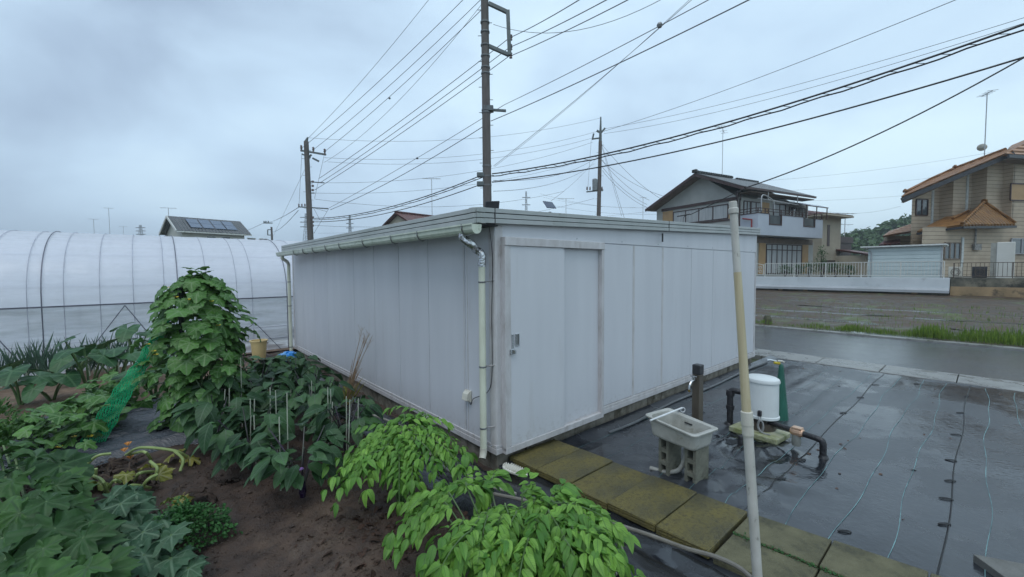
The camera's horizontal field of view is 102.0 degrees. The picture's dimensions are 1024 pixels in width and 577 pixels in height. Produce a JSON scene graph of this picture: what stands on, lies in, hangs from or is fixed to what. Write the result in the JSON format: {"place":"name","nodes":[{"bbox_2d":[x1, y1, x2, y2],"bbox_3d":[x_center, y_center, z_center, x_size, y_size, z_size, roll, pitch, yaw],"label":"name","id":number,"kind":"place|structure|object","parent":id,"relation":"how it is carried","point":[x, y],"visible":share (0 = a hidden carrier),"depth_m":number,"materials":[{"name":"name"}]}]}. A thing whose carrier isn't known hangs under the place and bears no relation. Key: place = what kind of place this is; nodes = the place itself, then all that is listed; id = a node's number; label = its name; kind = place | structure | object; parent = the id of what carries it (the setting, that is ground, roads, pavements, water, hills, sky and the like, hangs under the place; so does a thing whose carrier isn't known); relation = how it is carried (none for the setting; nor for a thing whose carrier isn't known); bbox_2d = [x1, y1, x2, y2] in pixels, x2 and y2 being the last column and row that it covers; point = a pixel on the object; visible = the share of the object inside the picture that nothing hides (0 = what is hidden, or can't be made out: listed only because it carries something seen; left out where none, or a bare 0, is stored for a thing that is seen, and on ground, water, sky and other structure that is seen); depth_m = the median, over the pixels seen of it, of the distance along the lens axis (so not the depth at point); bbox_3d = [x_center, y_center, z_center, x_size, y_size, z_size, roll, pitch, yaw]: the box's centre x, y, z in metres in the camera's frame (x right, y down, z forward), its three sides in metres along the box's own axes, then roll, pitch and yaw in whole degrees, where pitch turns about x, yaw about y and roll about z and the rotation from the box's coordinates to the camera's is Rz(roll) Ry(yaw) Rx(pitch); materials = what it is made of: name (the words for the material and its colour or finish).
{"place":"outdoors","nodes":[
{"label":"outdoors","id":0,"kind":"place"},
{"bbox_2d":[0,358,269,423],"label":"dry soil bed","id":1,"kind":"object","parent":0,"point":[65,392],"visible":0.09,"depth_m":6.64,"materials":[{"name":"soil"}]},
{"bbox_2d":[0,359,57,404],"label":"taro plant","id":2,"kind":"object","parent":1,"relation":"on","point":[11,373],"visible":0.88,"depth_m":5.88,"materials":[{"name":"green plant"}]},
{"bbox_2d":[17,336,52,375],"bbox_3d":[-8.367,1.260,7.230,0.382,0.875,0.414,-1,3,-19],"label":"leek","id":3,"kind":"object","parent":1,"relation":"on","point":[33,361],"visible":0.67,"depth_m":7.22,"materials":[{"name":"green plant"}]},
{"bbox_2d":[0,369,80,402],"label":"taro plant","id":4,"kind":"object","parent":1,"relation":"on","point":[71,378],"visible":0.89,"depth_m":5.94,"materials":[{"name":"green plant"}]},
{"bbox_2d":[29,341,61,370],"bbox_3d":[-8.262,1.286,7.354,0.352,0.806,0.382,1,3,35],"label":"leek","id":5,"kind":"object","parent":1,"relation":"on","point":[42,364],"visible":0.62,"depth_m":7.28,"materials":[{"name":"green plant"}]},
{"bbox_2d":[49,345,106,372],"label":"taro plant","id":6,"kind":"object","parent":1,"relation":"on","point":[55,366],"visible":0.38,"depth_m":6.98,"materials":[{"name":"green plant"}]},
{"bbox_2d":[48,333,130,390],"bbox_3d":[-6.393,1.195,6.189,0.855,1.037,0.969,0,3,0],"label":"taro plant","id":7,"kind":"object","parent":1,"relation":"on","point":[100,358],"visible":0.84,"depth_m":6.18,"materials":[{"name":"green plant"}]},
{"bbox_2d":[82,338,148,387],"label":"taro plant","id":8,"kind":"object","parent":1,"relation":"on","point":[118,352],"visible":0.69,"depth_m":6.48,"materials":[{"name":"green plant"}]},
{"bbox_2d":[109,322,151,368],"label":"taro plant","id":9,"kind":"object","parent":1,"relation":"on","point":[122,332],"visible":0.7,"depth_m":7.22,"materials":[{"name":"green plant"}]},
{"bbox_2d":[111,354,170,398],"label":"taro plant","id":10,"kind":"object","parent":1,"relation":"on","point":[124,373],"visible":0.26,"depth_m":6.10,"materials":[{"name":"green plant"}]},
{"bbox_2d":[0,350,493,576],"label":"garden soil","id":11,"kind":"structure","parent":0,"point":[270,565],"depth_m":3.26,"materials":[{"name":"soil"}]},
{"bbox_2d":[0,396,30,423],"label":"crop plant","id":12,"kind":"object","parent":11,"relation":"on","point":[4,408],"visible":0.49,"depth_m":5.03,"materials":[{"name":"green plant"}]},
{"bbox_2d":[0,412,62,460],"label":"crop plant","id":13,"kind":"object","parent":11,"relation":"on","point":[6,431],"visible":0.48,"depth_m":4.34,"materials":[{"name":"green plant"}]},
{"bbox_2d":[0,411,66,449],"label":"crop plant","id":14,"kind":"object","parent":11,"relation":"on","point":[34,424],"visible":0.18,"depth_m":4.62,"materials":[{"name":"green plant"}]},
{"bbox_2d":[0,439,144,576],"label":"squash plant","id":15,"kind":"object","parent":11,"relation":"on","point":[47,529],"visible":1,"depth_m":2.74,"materials":[{"name":"green plant"}]},
{"bbox_2d":[11,366,155,463],"bbox_3d":[-5.090,1.505,5.213,1.049,0.590,2.832,-2,3,-27],"label":"vine","id":16,"kind":"object","parent":11,"relation":"on","point":[78,415],"visible":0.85,"depth_m":4.62,"materials":[{"name":"green plant"}]},
{"bbox_2d":[0,396,220,479],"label":"mulch film bed","id":17,"kind":"object","parent":11,"relation":"on","point":[133,425],"visible":0.17,"depth_m":4.76,"materials":[{"name":"plastic"}]},
{"bbox_2d":[20,441,239,532],"bbox_3d":[-3.391,1.764,3.741,1.954,0.334,1.222,1,3,31],"label":"withered squash","id":18,"kind":"object","parent":11,"relation":"on","point":[128,472],"visible":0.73,"depth_m":3.91,"materials":[{"name":"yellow plant"}]},
{"bbox_2d":[86,482,209,576],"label":"squash plant","id":19,"kind":"object","parent":11,"relation":"on","point":[155,552],"visible":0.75,"depth_m":2.71,"materials":[{"name":"green plant"}]},
{"bbox_2d":[129,266,260,432],"bbox_3d":[-3.986,0.797,5.271,1.348,2.168,1.326,0,3,0],"label":"climbing vine","id":20,"kind":"object","parent":11,"relation":"on","point":[192,361],"visible":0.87,"depth_m":4.94,"materials":[{"name":"green plant"}]},
{"bbox_2d":[80,320,170,441],"bbox_3d":[-4.444,1.055,4.808,0.831,1.520,0.142,-3,3,-40],"label":"plant net","id":21,"kind":"object","parent":20,"relation":"attached to","point":[131,371],"visible":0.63,"depth_m":4.77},
{"bbox_2d":[153,496,242,551],"bbox_3d":[-2.386,1.728,3.054,0.723,0.306,0.608,0,3,0],"label":"parsley plant","id":22,"kind":"object","parent":11,"relation":"on","point":[186,510],"visible":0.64,"depth_m":3.05,"materials":[{"name":"green plant"}]},
{"bbox_2d":[171,391,266,452],"bbox_3d":[-3.209,1.446,4.546,0.753,0.681,0.836,2,3,41],"label":"eggplant plant","id":23,"kind":"object","parent":11,"relation":"on","point":[202,413],"visible":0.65,"depth_m":4.36,"materials":[{"name":"green plant"}]},
{"bbox_2d":[185,366,259,410],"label":"eggplant plant","id":24,"kind":"object","parent":11,"relation":"on","point":[229,382],"visible":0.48,"depth_m":5.00,"materials":[{"name":"green plant"}]},
{"bbox_2d":[191,395,295,477],"bbox_3d":[-2.605,1.455,4.098,0.870,0.701,0.902,-1,3,-23],"label":"eggplant plant","id":25,"kind":"object","parent":11,"relation":"on","point":[229,445],"visible":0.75,"depth_m":3.86,"materials":[{"name":"green plant"}]},
{"bbox_2d":[249,339,267,357],"bbox_3d":[-5.780,1.391,9.472,0.370,0.430,0.370,0,3,0],"label":"yellow bucket","id":26,"kind":"object","parent":11,"relation":"on","point":[258,348],"visible":0.77,"depth_m":9.36,"materials":[{"name":"plastic"}]},
{"bbox_2d":[232,357,290,390],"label":"eggplant plant","id":27,"kind":"object","parent":11,"relation":"on","point":[265,376],"visible":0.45,"depth_m":6.14,"materials":[{"name":"green plant"}]},
{"bbox_2d":[230,375,295,426],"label":"eggplant plant","id":28,"kind":"object","parent":11,"relation":"on","point":[263,392],"visible":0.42,"depth_m":5.04,"materials":[{"name":"green plant"}]},
{"bbox_2d":[247,357,298,378],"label":"eggplant plant","id":29,"kind":"object","parent":11,"relation":"on","point":[262,361],"visible":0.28,"depth_m":7.00,"materials":[{"name":"green plant"}]},
{"bbox_2d":[268,355,323,386],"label":"eggplant plant","id":30,"kind":"object","parent":11,"relation":"on","point":[304,364],"visible":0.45,"depth_m":6.32,"materials":[{"name":"green plant"}]},
{"bbox_2d":[240,419,354,497],"bbox_3d":[-1.892,1.497,3.604,0.901,0.649,0.972,0,3,0],"label":"eggplant plant","id":31,"kind":"object","parent":11,"relation":"on","point":[280,462],"visible":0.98,"depth_m":3.48,"materials":[{"name":"green plant"}]},
{"bbox_2d":[272,366,342,412],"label":"eggplant plant","id":32,"kind":"object","parent":11,"relation":"on","point":[305,380],"visible":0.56,"depth_m":5.70,"materials":[{"name":"green plant"}]},
{"bbox_2d":[271,379,354,435],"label":"eggplant plant","id":33,"kind":"object","parent":11,"relation":"on","point":[304,400],"visible":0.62,"depth_m":4.74,"materials":[{"name":"green plant"}]},
{"bbox_2d":[193,445,468,576],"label":"fallen leaves","id":34,"kind":"object","parent":11,"relation":"on","point":[365,536],"visible":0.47,"depth_m":3.07,"materials":[{"name":"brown plant"}]},
{"bbox_2d":[301,395,382,451],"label":"eggplant plant","id":35,"kind":"object","parent":11,"relation":"on","point":[367,411],"visible":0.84,"depth_m":4.33,"materials":[{"name":"green plant"}]},
{"bbox_2d":[320,405,477,523],"bbox_3d":[-0.934,1.463,3.506,1.307,0.734,0.968,0,3,0],"label":"leafy bush","id":36,"kind":"object","parent":11,"relation":"on","point":[393,455],"visible":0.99,"depth_m":3.31,"materials":[{"name":"green plant"}]},
{"bbox_2d":[382,466,645,576],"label":"leafy bush","id":37,"kind":"object","parent":11,"relation":"on","point":[540,534],"visible":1,"depth_m":2.26,"materials":[{"name":"green plant"}]},
{"bbox_2d":[0,279,958,376],"bbox_3d":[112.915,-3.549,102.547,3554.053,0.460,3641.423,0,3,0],"label":"ground","id":38,"kind":"structure","parent":0,"point":[74,317],"depth_m":19.57,"materials":[{"name":"soil"}]},
{"bbox_2d":[0,230,302,376],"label":"greenhouse tunnel","id":39,"kind":"structure","parent":38,"relation":"on","point":[60,271],"depth_m":8.84,"materials":[{"name":"white"}]},
{"bbox_2d":[159,215,265,239],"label":"house","id":40,"kind":"structure","parent":38,"relation":"on","point":[175,226],"depth_m":47.19,"materials":[{"name":"grey tile"}]},
{"bbox_2d":[298,137,328,240],"bbox_3d":[-13.306,-4.385,27.825,2.017,11.398,0.440,0,3,0],"label":"utility pole","id":41,"kind":"object","parent":38,"relation":"on","point":[308,189],"visible":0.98,"depth_m":27.62,"materials":[{"name":"concrete"}]},
{"bbox_2d":[382,211,433,225],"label":"house","id":42,"kind":"structure","parent":38,"relation":"on","point":[398,216],"depth_m":40.31,"materials":[{"name":"red tile"}]},
{"bbox_2d":[477,0,512,206],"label":"utility pole","id":43,"kind":"object","parent":38,"relation":"on","point":[488,109],"visible":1,"depth_m":17.50,"materials":[{"name":"concrete"}]},
{"bbox_2d":[313,177,481,219],"bbox_3d":[-7.307,-4.629,22.808,15.654,0.903,0.040,2,3,40],"label":"overhead cable","id":44,"kind":"object","parent":43,"relation":"attached to","point":[453,187],"visible":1,"depth_m":21.24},
{"bbox_2d":[504,0,707,104],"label":"overhead cable","id":45,"kind":"object","parent":43,"relation":"attached to","point":[610,51],"visible":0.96,"depth_m":12.46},
{"bbox_2d":[491,0,748,120],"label":"overhead cable","id":46,"kind":"object","parent":43,"relation":"attached to","point":[632,56],"visible":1,"depth_m":12.14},
{"bbox_2d":[492,23,1023,176],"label":"overhead cable","id":47,"kind":"object","parent":43,"relation":"attached to","point":[909,64],"visible":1,"depth_m":11.13,"materials":[{"name":"rubber"}]},
{"bbox_2d":[492,56,1023,182],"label":"overhead cable","id":48,"kind":"object","parent":43,"relation":"attached to","point":[789,123],"visible":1,"depth_m":11.18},
{"bbox_2d":[296,375,728,576],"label":"black film strip","id":49,"kind":"object","parent":38,"relation":"on","point":[644,561],"visible":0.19,"depth_m":3.33,"materials":[{"name":"plastic"}]},
{"bbox_2d":[333,327,372,404],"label":"dry grass tuft","id":50,"kind":"object","parent":49,"relation":"on","point":[348,392],"visible":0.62,"depth_m":6.04,"materials":[{"name":"plant"}]},
{"bbox_2d":[502,462,527,475],"bbox_3d":[0.028,1.697,3.891,0.298,0.045,0.116,2,4,42],"label":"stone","id":51,"kind":"object","parent":49,"relation":"on","point":[513,469],"visible":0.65,"depth_m":3.89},
{"bbox_2d":[383,425,751,576],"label":"garden hose","id":52,"kind":"object","parent":49,"relation":"on","point":[745,572],"visible":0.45,"depth_m":2.81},
{"bbox_2d":[728,201,762,576],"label":"leaning pipe","id":53,"kind":"object","parent":49,"relation":"on","point":[747,420],"visible":1,"depth_m":2.33,"materials":[{"name":"plastic"}]},
{"bbox_2d":[586,117,604,215],"bbox_3d":[6.815,-6.461,33.742,1.565,14.752,0.409,0,3,0],"label":"utility pole","id":54,"kind":"object","parent":38,"relation":"on","point":[597,187],"visible":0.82,"depth_m":33.50,"materials":[{"name":"concrete"}]},
{"bbox_2d":[606,0,954,130],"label":"overhead cable","id":55,"kind":"object","parent":54,"relation":"attached to","point":[803,60],"visible":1,"depth_m":20.00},
{"bbox_2d":[605,18,1021,128],"bbox_3d":[13.375,-11.541,24.503,0.020,1.956,21.590,-2,3,-33],"label":"overhead cable","id":56,"kind":"object","parent":54,"relation":"attached to","point":[840,72],"visible":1,"depth_m":19.91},
{"bbox_2d":[604,23,1022,133],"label":"overhead cable","id":57,"kind":"object","parent":54,"relation":"attached to","point":[840,79],"visible":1,"depth_m":19.95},
{"bbox_2d":[499,355,1023,576],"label":"woven weed mat","id":58,"kind":"object","parent":38,"relation":"on","point":[824,507],"visible":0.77,"depth_m":4.19,"materials":[{"name":"fabric"}]},
{"bbox_2d":[509,439,579,472],"bbox_3d":[0.350,1.734,4.310,0.681,0.062,0.372,-3,3,-41],"label":"paving slab","id":59,"kind":"object","parent":58,"relation":"on","point":[533,459],"depth_m":4.26,"materials":[{"name":"concrete"}]},
{"bbox_2d":[537,449,612,485],"bbox_3d":[0.617,1.741,4.031,0.686,0.062,0.382,-3,3,-41],"label":"paving slab","id":60,"kind":"object","parent":58,"relation":"on","point":[573,467],"depth_m":3.97,"materials":[{"name":"concrete"}]},
{"bbox_2d":[572,462,649,509],"bbox_3d":[0.891,1.763,3.744,0.693,0.062,0.397,-3,3,-41],"label":"paving slab","id":61,"kind":"object","parent":58,"relation":"on","point":[603,487],"depth_m":3.70,"materials":[{"name":"concrete"}]},
{"bbox_2d":[608,475,696,531],"bbox_3d":[1.175,1.762,3.447,0.699,0.062,0.407,-3,3,-41],"label":"paving slab","id":62,"kind":"object","parent":58,"relation":"on","point":[652,502],"depth_m":3.38,"materials":[{"name":"concrete"}]},
{"bbox_2d":[658,438,680,475],"bbox_3d":[1.520,1.595,3.990,0.190,0.390,0.112,-2,3,-32],"label":"concrete block","id":63,"kind":"object","parent":58,"relation":"on","point":[669,456],"depth_m":3.95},
{"bbox_2d":[608,361,766,433],"bbox_3d":[3.231,1.626,6.818,5.552,0.043,0.089,-3,4,-42],"label":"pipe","id":64,"kind":"object","parent":58,"relation":"on","point":[644,417],"visible":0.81,"depth_m":6.04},
{"bbox_2d":[688,363,703,420],"bbox_3d":[1.988,1.332,4.529,0.223,1.000,0.090,-2,3,-35],"label":"faucet post","id":65,"kind":"object","parent":58,"relation":"on","point":[697,376],"visible":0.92,"depth_m":4.53,"materials":[{"name":"black plastic"}]},
{"bbox_2d":[684,445,708,483],"bbox_3d":[1.675,1.605,3.764,0.190,0.390,0.112,-2,3,-32],"label":"concrete block","id":66,"kind":"object","parent":58,"relation":"on","point":[696,466],"depth_m":3.73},
{"bbox_2d":[646,408,717,473],"bbox_3d":[1.578,1.503,3.890,0.365,0.572,0.553,-2,3,-32],"label":"utility sink","id":67,"kind":"object","parent":66,"relation":"on","point":[684,431],"visible":0.89,"depth_m":3.85,"materials":[{"name":"plastic"}]},
{"bbox_2d":[656,493,746,558],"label":"paving slab","id":68,"kind":"structure","parent":58,"relation":"on","point":[702,522],"depth_m":3.09,"materials":[{"name":"concrete"}]},
{"bbox_2d":[713,534,817,576],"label":"paving slab","id":69,"kind":"structure","parent":58,"relation":"on","point":[735,548],"depth_m":2.72,"materials":[{"name":"concrete"}]},
{"bbox_2d":[724,373,828,459],"bbox_3d":[2.962,1.404,4.724,0.946,0.752,0.724,1,3,22],"label":"well pump","id":70,"kind":"object","parent":58,"relation":"on","point":[764,392],"visible":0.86,"depth_m":4.73,"materials":[{"name":"white plastic"}]},
{"bbox_2d":[734,516,831,570],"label":"paving slab","id":71,"kind":"structure","parent":58,"relation":"on","point":[805,546],"depth_m":2.90,"materials":[{"name":"concrete"}]},
{"bbox_2d":[777,364,788,420],"bbox_3d":[3.503,1.347,5.407,0.280,0.739,0.280,-2,3,-29],"label":"green cone","id":72,"kind":"object","parent":58,"relation":"on","point":[783,411],"visible":0.73,"depth_m":5.35,"materials":[{"name":"plastic"}]},
{"bbox_2d":[744,374,883,510],"bbox_3d":[4.395,1.685,5.522,6.700,0.044,0.036,-3,3,-41],"label":"mat seam","id":73,"kind":"object","parent":58,"relation":"on","point":[812,446],"visible":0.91,"depth_m":4.43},
{"bbox_2d":[817,570,836,576],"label":"paving slab","id":74,"kind":"structure","parent":58,"relation":"on","point":[823,574],"depth_m":2.59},
{"bbox_2d":[733,531,842,576],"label":"joint moss","id":75,"kind":"object","parent":74,"relation":"on","point":[809,564],"visible":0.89,"depth_m":2.74,"materials":[{"name":"green plant"}]},
{"bbox_2d":[819,540,927,576],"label":"paving slab","id":76,"kind":"structure","parent":58,"relation":"on","point":[843,559],"depth_m":2.65,"materials":[{"name":"concrete"}]},
{"bbox_2d":[936,385,970,574],"bbox_3d":[5.098,1.727,4.717,6.700,0.018,0.036,-3,3,-41],"label":"mat seam","id":77,"kind":"object","parent":58,"relation":"on","point":[944,546],"visible":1,"depth_m":3.50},
{"bbox_2d":[973,554,1023,576],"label":"concrete slab","id":78,"kind":"structure","parent":58,"relation":"on","point":[994,567],"depth_m":2.68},
{"bbox_2d":[756,276,949,294],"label":"retaining wall","id":79,"kind":"structure","parent":38,"relation":"on","point":[932,286],"depth_m":24.73,"materials":[{"name":"grey paint"}]},
{"bbox_2d":[764,261,944,277],"bbox_3d":[20.338,-1.149,25.462,0.042,0.918,8.642,-3,3,-41],"label":"railing","id":80,"kind":"object","parent":79,"relation":"on","point":[900,275],"visible":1,"depth_m":24.80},
{"bbox_2d":[841,213,910,255],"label":"woodland","id":81,"kind":"object","parent":38,"relation":"on","point":[867,236],"visible":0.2,"depth_m":103.48,"materials":[{"name":"green plant"}]},
{"bbox_2d":[752,348,1023,391],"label":"kerb","id":82,"kind":"structure","parent":38,"relation":"on","point":[944,376],"depth_m":7.91,"materials":[{"name":"concrete"}]},
{"bbox_2d":[755,324,1023,349],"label":"road edge kerb","id":83,"kind":"structure","parent":38,"relation":"on","point":[925,340],"depth_m":11.49,"materials":[{"name":"concrete"}]},
{"bbox_2d":[950,278,1023,297],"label":"retaining wall","id":84,"kind":"structure","parent":38,"relation":"on","point":[1007,287],"depth_m":21.00,"materials":[{"name":"concrete"}]},
{"bbox_2d":[953,262,1023,277],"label":"railing","id":85,"kind":"object","parent":84,"relation":"on","point":[1012,276],"visible":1,"depth_m":20.98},
{"bbox_2d":[0,0,1023,254],"label":"sky","id":86,"kind":"structure","parent":0,"point":[134,109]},
{"bbox_2d":[276,207,760,469],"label":"storage shed","id":87,"kind":"structure","parent":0,"point":[500,337],"depth_m":5.19,"materials":[{"name":"metal"}]},
{"bbox_2d":[509,246,563,445],"bbox_3d":[0.285,0.566,4.343,0.815,1.998,0.065,-3,3,-41],"label":"sliding door","id":88,"kind":"structure","parent":87,"relation":"in","point":[536,274],"depth_m":4.33,"materials":[{"name":"metal"}]},
{"bbox_2d":[564,248,597,422],"bbox_3d":[0.783,0.539,4.862,0.718,1.998,0.015,-3,3,-41],"label":"sliding door","id":89,"kind":"structure","parent":87,"relation":"in","point":[580,265],"depth_m":4.87,"materials":[{"name":"metal"}]},
{"bbox_2d":[755,289,1023,347],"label":"muddy field","id":90,"kind":"structure","parent":0,"point":[963,303],"depth_m":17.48,"materials":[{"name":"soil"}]},
{"bbox_2d":[755,314,877,324],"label":"puddle water","id":91,"kind":"structure","parent":90,"relation":"on","point":[832,320],"depth_m":15.47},
{"bbox_2d":[755,307,891,315],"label":"puddle water","id":92,"kind":"structure","parent":90,"relation":"on","point":[816,311],"depth_m":17.68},
{"bbox_2d":[799,304,1023,316],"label":"puddle water","id":93,"kind":"structure","parent":90,"relation":"on","point":[914,310],"depth_m":17.18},
{"bbox_2d":[913,317,1023,324],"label":"puddle water","id":94,"kind":"structure","parent":90,"relation":"on","point":[962,320],"depth_m":14.38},
{"bbox_2d":[755,326,1023,381],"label":"road","id":95,"kind":"structure","parent":0,"point":[997,363],"depth_m":9.71,"materials":[{"name":"asphalt"}]},
{"bbox_2d":[768,274,1023,278],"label":"yard ground","id":96,"kind":"structure","parent":0,"point":[818,275],"depth_m":30.13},
{"bbox_2d":[645,169,828,275],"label":"house","id":97,"kind":"structure","parent":96,"relation":"on","point":[787,227],"depth_m":33.74,"materials":[{"name":"grey paint"}]},
{"bbox_2d":[673,204,728,222],"bbox_3d":[15.666,-6.155,34.769,0.070,1.170,5.320,-2,3,-28],"label":"window","id":98,"kind":"structure","parent":97,"relation":"in","point":[717,212],"depth_m":34.36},
{"bbox_2d":[766,244,801,273],"bbox_3d":[22.339,-2.418,33.996,5.070,2.390,0.070,-2,3,-28],"label":"window","id":99,"kind":"structure","parent":97,"relation":"in","point":[775,253],"depth_m":33.81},
{"bbox_2d":[748,57,1023,186],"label":"overhead cable","id":100,"kind":"object","parent":97,"relation":"attached to","point":[895,125],"visible":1,"depth_m":5.78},
{"bbox_2d":[807,210,868,273],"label":"house","id":101,"kind":"structure","parent":96,"relation":"on","point":[837,247],"depth_m":38.91,"materials":[{"name":"beige"}]},
{"bbox_2d":[879,140,1023,276],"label":"house","id":102,"kind":"structure","parent":96,"relation":"on","point":[969,212],"depth_m":27.71,"materials":[{"name":"beige"}]},
{"bbox_2d":[915,199,928,215],"bbox_3d":[28.560,-5.652,28.886,1.051,1.156,0.070,-1,3,-10],"label":"window","id":103,"kind":"structure","parent":102,"relation":"in","point":[921,205],"depth_m":28.88,"materials":[{"name":"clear glass"}]},
{"bbox_2d":[943,242,960,259],"bbox_3d":[28.498,-2.431,26.833,1.330,1.111,0.070,-1,3,-10],"label":"window","id":104,"kind":"structure","parent":102,"relation":"in","point":[953,251],"depth_m":26.84,"materials":[{"name":"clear glass"}]},
{"bbox_2d":[977,89,998,154],"bbox_3d":[33.160,-10.873,29.044,0.560,5.520,1.124,1,3,21],"label":"tv antenna","id":105,"kind":"object","parent":102,"relation":"attached to","point":[982,147],"visible":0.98,"depth_m":29.06,"materials":[{"name":"grey metal"}]},
{"bbox_2d":[1009,183,1023,200],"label":"window","id":106,"kind":"structure","parent":102,"relation":"in","point":[1016,193],"depth_m":27.62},
{"bbox_2d":[1010,238,1023,253],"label":"window","id":107,"kind":"structure","parent":102,"relation":"in","point":[1019,249],"depth_m":27.72,"materials":[{"name":"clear glass"}]},
{"bbox_2d":[989,242,1015,277],"bbox_3d":[25.332,-1.447,21.424,0.750,1.859,0.812,-3,3,-41],"label":"storage tank","id":108,"kind":"object","parent":96,"relation":"on","point":[1002,251],"visible":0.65,"depth_m":21.17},
{"bbox_2d":[860,244,948,277],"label":"steel shed","id":109,"kind":"structure","parent":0,"point":[893,255],"depth_m":24.07,"materials":[{"name":"metal"}]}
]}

